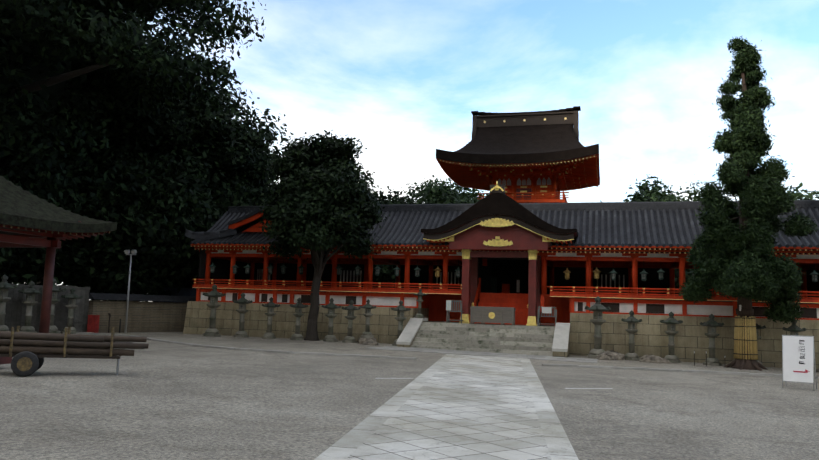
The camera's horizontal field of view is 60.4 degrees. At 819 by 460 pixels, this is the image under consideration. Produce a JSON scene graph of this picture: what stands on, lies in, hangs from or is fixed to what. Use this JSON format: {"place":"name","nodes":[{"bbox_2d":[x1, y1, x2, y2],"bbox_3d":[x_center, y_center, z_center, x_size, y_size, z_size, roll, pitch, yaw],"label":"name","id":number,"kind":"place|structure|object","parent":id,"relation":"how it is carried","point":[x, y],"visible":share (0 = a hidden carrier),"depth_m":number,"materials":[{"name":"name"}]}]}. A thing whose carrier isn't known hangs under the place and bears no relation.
{"place":"outdoors","nodes":[
{"label":"outdoors","id":0,"kind":"place"},
{"bbox_2d":[184,204,269,238],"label":"roof","id":1,"kind":"structure","parent":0,"point":[249,219],"depth_m":37.70,"materials":[{"name":"grey tile"}]},
{"bbox_2d":[0,299,818,459],"bbox_3d":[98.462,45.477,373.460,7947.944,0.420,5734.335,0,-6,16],"label":"court ground","id":2,"kind":"structure","parent":0,"point":[155,400],"depth_m":13.49,"materials":[{"name":"grey gravel"}]},
{"bbox_2d":[0,357,11,363],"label":"red hand truck","id":3,"kind":"object","parent":2,"relation":"on","point":[5,360],"depth_m":16.60,"materials":[{"name":"paint"}]},
{"bbox_2d":[0,275,17,330],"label":"stone lantern","id":4,"kind":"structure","parent":2,"relation":"on","point":[5,285],"depth_m":30.92,"materials":[{"name":"stone"}]},
{"bbox_2d":[18,281,41,332],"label":"stone lantern","id":5,"kind":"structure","parent":2,"relation":"on","point":[31,291],"depth_m":31.73,"materials":[{"name":"stone"}]},
{"bbox_2d":[4,283,89,332],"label":"plank wall","id":6,"kind":"structure","parent":2,"relation":"on","point":[15,310],"depth_m":33.42,"materials":[{"name":"grey wood"}]},
{"bbox_2d":[39,278,65,333],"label":"stone lantern","id":7,"kind":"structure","parent":2,"relation":"on","point":[55,300],"depth_m":32.53,"materials":[{"name":"stone"}]},
{"bbox_2d":[0,133,109,284],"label":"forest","id":8,"kind":"object","parent":2,"relation":"on","point":[60,188],"depth_m":34.43,"materials":[{"name":"green plant"}]},
{"bbox_2d":[0,176,116,332],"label":"pavilion","id":9,"kind":"structure","parent":2,"relation":"on","point":[28,219],"depth_m":21.81,"materials":[{"name":"tile"}]},
{"bbox_2d":[0,326,120,376],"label":"cart","id":10,"kind":"object","parent":2,"relation":"on","point":[25,363],"visible":0.92,"depth_m":15.23,"materials":[{"name":"wood"}]},
{"bbox_2d":[0,331,148,355],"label":"logs","id":11,"kind":"object","parent":10,"relation":"on","point":[50,343],"visible":0.81,"depth_m":15.75,"materials":[{"name":"brown wood"}]},
{"bbox_2d":[0,0,133,193],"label":"tree","id":12,"kind":"object","parent":2,"relation":"on","point":[26,125],"depth_m":33.02,"materials":[{"name":"green plant"}]},
{"bbox_2d":[61,288,82,333],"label":"stone lantern","id":13,"kind":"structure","parent":2,"relation":"on","point":[71,297],"depth_m":33.15,"materials":[{"name":"stone"}]},
{"bbox_2d":[87,315,99,332],"bbox_3d":[-15.474,4.607,34.407,0.460,0.890,0.340,0,-6,16],"label":"red box","id":14,"kind":"object","parent":2,"relation":"on","point":[93,324],"visible":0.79,"depth_m":34.28,"materials":[{"name":"paint"}]},
{"bbox_2d":[36,109,161,284],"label":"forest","id":15,"kind":"object","parent":2,"relation":"on","point":[118,141],"depth_m":42.74,"materials":[{"name":"green plant"}]},
{"bbox_2d":[108,313,120,332],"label":"posts","id":16,"kind":"object","parent":2,"relation":"on","point":[109,314],"visible":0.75,"depth_m":34.98,"materials":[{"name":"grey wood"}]},
{"bbox_2d":[43,27,189,186],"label":"tree","id":17,"kind":"object","parent":2,"relation":"on","point":[126,142],"visible":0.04,"depth_m":40.44,"materials":[{"name":"green plant"}]},
{"bbox_2d":[65,164,189,299],"bbox_3d":[-18.643,0.809,42.573,13.379,10.174,13.252,0,-6,16],"label":"tree","id":18,"kind":"object","parent":2,"relation":"on","point":[85,239],"depth_m":38.15,"materials":[{"name":"green plant"}]},
{"bbox_2d":[124,249,136,332],"bbox_3d":[-14.300,3.114,35.686,0.620,4.262,0.220,0,-6,16],"label":"floodlight pole","id":19,"kind":"object","parent":2,"relation":"on","point":[127,252],"visible":0.94,"depth_m":35.76,"materials":[{"name":"grey metal"}]},
{"bbox_2d":[36,142,225,301],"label":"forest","id":20,"kind":"object","parent":2,"relation":"on","point":[165,195],"depth_m":38.35,"materials":[{"name":"green plant"}]},
{"bbox_2d":[0,0,265,119],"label":"tree","id":21,"kind":"object","parent":2,"relation":"on","point":[162,70],"depth_m":31.95,"materials":[{"name":"green plant"}]},
{"bbox_2d":[87,293,195,332],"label":"boundary wall","id":22,"kind":"structure","parent":2,"relation":"on","point":[156,316],"depth_m":36.59,"materials":[{"name":"grey stone"}]},
{"bbox_2d":[83,83,294,217],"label":"tree","id":23,"kind":"object","parent":2,"relation":"on","point":[211,149],"depth_m":45.16,"materials":[{"name":"green plant"}]},
{"bbox_2d":[202,284,225,336],"bbox_3d":[-9.687,3.964,34.716,1.155,2.596,1.145,0,-6,16],"label":"stone lantern","id":24,"kind":"object","parent":2,"relation":"on","point":[214,294],"visible":1,"depth_m":34.56,"materials":[{"name":"stone"}]},
{"bbox_2d":[203,177,273,215],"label":"tree","id":25,"kind":"object","parent":2,"relation":"on","point":[260,202],"depth_m":46.22,"materials":[{"name":"green plant"}]},
{"bbox_2d":[232,293,252,337],"bbox_3d":[-8.192,4.164,34.385,0.986,2.215,0.976,0,-6,16],"label":"stone lantern","id":26,"kind":"object","parent":2,"relation":"on","point":[242,301],"visible":1,"depth_m":34.23,"materials":[{"name":"stone"}]},
{"bbox_2d":[261,297,279,338],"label":"stone lantern","id":27,"kind":"object","parent":2,"relation":"on","point":[270,314],"visible":1,"depth_m":33.91,"materials":[{"name":"stone"}]},
{"bbox_2d":[290,297,307,339],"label":"stone lantern","id":28,"kind":"object","parent":2,"relation":"on","point":[298,314],"visible":1,"depth_m":33.45,"materials":[{"name":"stone"}]},
{"bbox_2d":[256,130,389,340],"bbox_3d":[-4.180,0.296,33.588,6.165,10.107,6.140,0,-6,16],"label":"court tree","id":29,"kind":"object","parent":2,"relation":"on","point":[321,179],"depth_m":32.93,"materials":[{"name":"green plant"}]},
{"bbox_2d":[321,298,340,341],"bbox_3d":[-3.706,4.234,33.144,0.908,2.077,0.929,0,-6,16],"label":"stone lantern","id":30,"kind":"object","parent":2,"relation":"on","point":[331,306],"visible":0.96,"depth_m":33.00,"materials":[{"name":"stone"}]},
{"bbox_2d":[342,300,360,342],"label":"stone lantern","id":31,"kind":"object","parent":2,"relation":"on","point":[350,317],"visible":0.98,"depth_m":32.78,"materials":[{"name":"stone"}]},
{"bbox_2d":[358,299,376,343],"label":"stone lantern","id":32,"kind":"object","parent":2,"relation":"on","point":[366,335],"visible":0.98,"depth_m":32.51,"materials":[{"name":"stone"}]},
{"bbox_2d":[373,266,394,282],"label":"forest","id":33,"kind":"object","parent":2,"relation":"on","point":[375,278],"depth_m":59.41,"materials":[{"name":"green plant"}]},
{"bbox_2d":[367,181,413,282],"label":"tree","id":34,"kind":"object","parent":2,"relation":"on","point":[388,201],"depth_m":49.32,"materials":[{"name":"green plant"}]},
{"bbox_2d":[391,300,410,345],"bbox_3d":[-0.414,4.263,32.223,0.881,2.123,0.957,0,-6,16],"label":"stone lantern","id":35,"kind":"object","parent":2,"relation":"on","point":[400,309],"visible":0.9,"depth_m":32.10,"materials":[{"name":"stone"}]},
{"bbox_2d":[60,331,818,378],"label":"kerb stones","id":36,"kind":"object","parent":2,"relation":"on","point":[414,358],"visible":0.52,"depth_m":24.45,"materials":[{"name":"grey stone"}]},
{"bbox_2d":[399,175,489,203],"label":"tree","id":37,"kind":"object","parent":2,"relation":"on","point":[430,192],"visible":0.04,"depth_m":53.36,"materials":[{"name":"green plant"}]},
{"bbox_2d":[314,354,578,459],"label":"paved path","id":38,"kind":"structure","parent":2,"relation":"on","point":[456,407],"depth_m":11.90,"materials":[{"name":"grey stone"}]},
{"bbox_2d":[411,321,554,355],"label":"stone stairs","id":39,"kind":"structure","parent":2,"relation":"on","point":[511,339],"depth_m":30.85,"materials":[{"name":"grey stone"}]},
{"bbox_2d":[396,318,570,356],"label":"stair side slabs","id":40,"kind":"structure","parent":2,"relation":"on","point":[560,345],"depth_m":30.68,"materials":[{"name":"grey stone"}]},
{"bbox_2d":[414,288,426,317],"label":"pier lantern","id":41,"kind":"object","parent":40,"relation":"on","point":[420,294],"visible":0.98,"depth_m":33.14,"materials":[{"name":"stone"}]},
{"bbox_2d":[183,301,818,369],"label":"stone terrace wall","id":42,"kind":"structure","parent":2,"relation":"on","point":[651,336],"depth_m":30.98,"materials":[{"name":"beige stone"}]},
{"bbox_2d":[446,300,463,322],"bbox_3d":[2.131,3.828,32.984,0.750,1.070,0.480,0,-6,16],"label":"votive rack","id":43,"kind":"object","parent":42,"relation":"on","point":[448,305],"visible":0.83,"depth_m":32.83,"materials":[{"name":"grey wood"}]},
{"bbox_2d":[470,306,514,324],"bbox_3d":[3.821,3.932,32.283,2.000,0.810,0.600,0,-6,16],"label":"offering box","id":44,"kind":"object","parent":42,"relation":"on","point":[484,315],"visible":0.94,"depth_m":32.02,"materials":[{"name":"grey wood"}]},
{"bbox_2d":[423,215,573,325],"bbox_3d":[4.673,2.100,34.686,6.920,5.020,5.455,0,-6,16],"label":"entrance porch","id":45,"kind":"object","parent":42,"relation":"on","point":[466,238],"visible":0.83,"depth_m":32.72,"materials":[{"name":"red wood"}]},
{"bbox_2d":[480,218,513,246],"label":"gold ornaments","id":46,"kind":"object","parent":45,"relation":"attached to","point":[497,222],"visible":0.98,"depth_m":32.35},
{"bbox_2d":[421,184,578,236],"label":"gabled porch roof","id":47,"kind":"structure","parent":45,"relation":"on","point":[498,202],"depth_m":32.31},
{"bbox_2d":[490,181,503,190],"bbox_3d":[4.028,-2.012,32.367,0.647,0.486,0.100,0,-6,16],"label":"roof ornament","id":48,"kind":"object","parent":47,"relation":"on","point":[496,187],"visible":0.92,"depth_m":32.34,"materials":[{"name":"gold metal"}]},
{"bbox_2d":[429,278,569,324],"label":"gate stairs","id":49,"kind":"structure","parent":42,"relation":"on","point":[518,302],"depth_m":34.65,"materials":[{"name":"red wood"}]},
{"bbox_2d":[189,200,818,250],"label":"corridor roof tiles","id":50,"kind":"object","parent":42,"relation":"on","point":[637,224],"visible":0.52,"depth_m":34.70,"materials":[{"name":"grey tile"}]},
{"bbox_2d":[190,243,818,254],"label":"roof eaves","id":51,"kind":"object","parent":50,"relation":"attached to","point":[217,246],"visible":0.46,"depth_m":32.91,"materials":[{"name":"red wood"}]},
{"bbox_2d":[209,257,818,281],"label":"hanging lanterns","id":52,"kind":"object","parent":50,"relation":"on","point":[596,271],"visible":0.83,"depth_m":34.55,"materials":[{"name":"brown metal"}]},
{"bbox_2d":[196,288,818,319],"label":"corridor skirt","id":53,"kind":"object","parent":42,"relation":"on","point":[676,308],"visible":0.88,"depth_m":32.09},
{"bbox_2d":[199,247,818,298],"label":"corridor columns","id":54,"kind":"structure","parent":42,"relation":"on","point":[632,262],"depth_m":36.12,"materials":[{"name":"red wood"}]},
{"bbox_2d":[470,247,550,293],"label":"doorway","id":55,"kind":"structure","parent":42,"relation":"on","point":[512,276],"depth_m":42.20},
{"bbox_2d":[537,306,556,325],"bbox_3d":[6.234,3.910,31.835,0.830,0.900,0.480,0,-6,16],"label":"votive rack","id":56,"kind":"object","parent":42,"relation":"on","point":[544,309],"visible":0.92,"depth_m":31.66,"materials":[{"name":"grey wood"}]},
{"bbox_2d":[565,388,611,388],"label":"white ground lines","id":57,"kind":"object","parent":2,"relation":"on","point":[588,388],"visible":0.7,"depth_m":17.78,"materials":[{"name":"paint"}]},
{"bbox_2d":[362,339,818,372],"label":"garden rocks","id":58,"kind":"object","parent":2,"relation":"on","point":[614,355],"visible":0.79,"depth_m":28.88,"materials":[{"name":"grey stone"}]},
{"bbox_2d":[584,296,610,358],"bbox_3d":[8.017,4.136,29.921,1.112,2.654,1.197,0,-6,16],"label":"stone lantern","id":59,"kind":"object","parent":2,"relation":"on","point":[597,308],"visible":0.96,"depth_m":29.75,"materials":[{"name":"stone"}]},
{"bbox_2d":[621,310,641,360],"bbox_3d":[9.329,4.425,29.504,0.877,2.112,0.952,0,-6,16],"label":"stone lantern","id":60,"kind":"object","parent":2,"relation":"on","point":[631,330],"visible":0.98,"depth_m":29.36,"materials":[{"name":"stone"}]},
{"bbox_2d":[660,311,682,362],"bbox_3d":[10.856,4.443,29.131,0.946,2.135,0.945,0,-6,16],"label":"stone lantern","id":61,"kind":"object","parent":2,"relation":"on","point":[671,321],"visible":0.98,"depth_m":29.00,"materials":[{"name":"stone"}]},
{"bbox_2d":[623,174,723,201],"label":"tree","id":62,"kind":"object","parent":2,"relation":"on","point":[644,193],"visible":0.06,"depth_m":48.59,"materials":[{"name":"green plant"}]},
{"bbox_2d":[694,351,724,365],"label":"posts","id":63,"kind":"object","parent":2,"relation":"on","point":[706,358],"visible":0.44,"depth_m":27.84,"materials":[{"name":"brown wood"}]},
{"bbox_2d":[700,314,723,365],"bbox_3d":[12.336,4.473,28.663,0.952,2.112,0.897,0,-6,16],"label":"stone lantern","id":64,"kind":"object","parent":2,"relation":"on","point":[712,324],"visible":0.98,"depth_m":28.54,"materials":[{"name":"stone"}]},
{"bbox_2d":[678,36,818,370],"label":"cedar","id":65,"kind":"object","parent":2,"relation":"on","point":[718,251],"depth_m":27.58,"materials":[{"name":"green plant"}]},
{"bbox_2d":[733,305,757,359],"bbox_3d":[13.212,4.009,27.683,0.894,2.092,0.894,0,-6,16],"label":"straw trunk wrap","id":66,"kind":"object","parent":65,"relation":"on","point":[750,324],"visible":0.96,"depth_m":27.38,"materials":[{"name":"wicker"}]},
{"bbox_2d":[756,323,765,368],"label":"stone lantern","id":67,"kind":"object","parent":2,"relation":"on","point":[757,328],"visible":0.25,"depth_m":28.19,"materials":[{"name":"stone"}]},
{"bbox_2d":[782,321,805,334],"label":"stone lantern","id":68,"kind":"object","parent":2,"relation":"on","point":[793,329],"visible":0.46,"depth_m":27.75,"materials":[{"name":"stone"}]},
{"bbox_2d":[782,335,816,388],"bbox_3d":[11.289,3.827,20.384,0.808,1.528,0.691,-3,-8,35],"label":"sign board","id":69,"kind":"object","parent":2,"relation":"on","point":[798,356],"visible":0.96,"depth_m":20.24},
{"bbox_2d":[782,182,818,199],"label":"tree","id":70,"kind":"object","parent":2,"relation":"on","point":[797,195],"depth_m":47.70,"materials":[{"name":"green plant"}]},
{"bbox_2d":[17,0,818,285],"label":"sky","id":71,"kind":"structure","parent":0,"point":[405,79],"materials":[{"name":"blue"}]},
{"bbox_2d":[365,346,597,362],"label":"stair apron paving","id":72,"kind":"structure","parent":0,"point":[509,355],"depth_m":28.57,"materials":[{"name":"grey stone"}]},
{"bbox_2d":[192,279,818,303],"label":"railing","id":73,"kind":"object","parent":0,"point":[644,296],"visible":0.75,"depth_m":33.94,"materials":[{"name":"red wood"}]},
{"bbox_2d":[198,248,818,302],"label":"corridor wall","id":74,"kind":"structure","parent":0,"point":[577,276],"depth_m":39.36,"materials":[{"name":"wood"}]},
{"bbox_2d":[436,124,599,190],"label":"roof","id":75,"kind":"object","parent":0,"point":[524,145],"visible":0.65,"depth_m":42.60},
{"bbox_2d":[478,164,568,202],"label":"upper storey wall","id":76,"kind":"structure","parent":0,"point":[535,188],"depth_m":42.46,"materials":[{"name":"red wood"}]},
{"bbox_2d":[440,155,597,188],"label":"roof eaves","id":77,"kind":"object","parent":76,"relation":"attached to","point":[579,172],"visible":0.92,"depth_m":41.94,"materials":[{"name":"red wood"}]},
{"bbox_2d":[471,106,580,140],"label":"roof ridge","id":78,"kind":"structure","parent":0,"point":[559,116],"depth_m":44.80,"materials":[{"name":"black wood"}]},
{"bbox_2d":[675,269,721,288],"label":"wall","id":79,"kind":"structure","parent":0,"point":[676,279],"depth_m":39.31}
]}

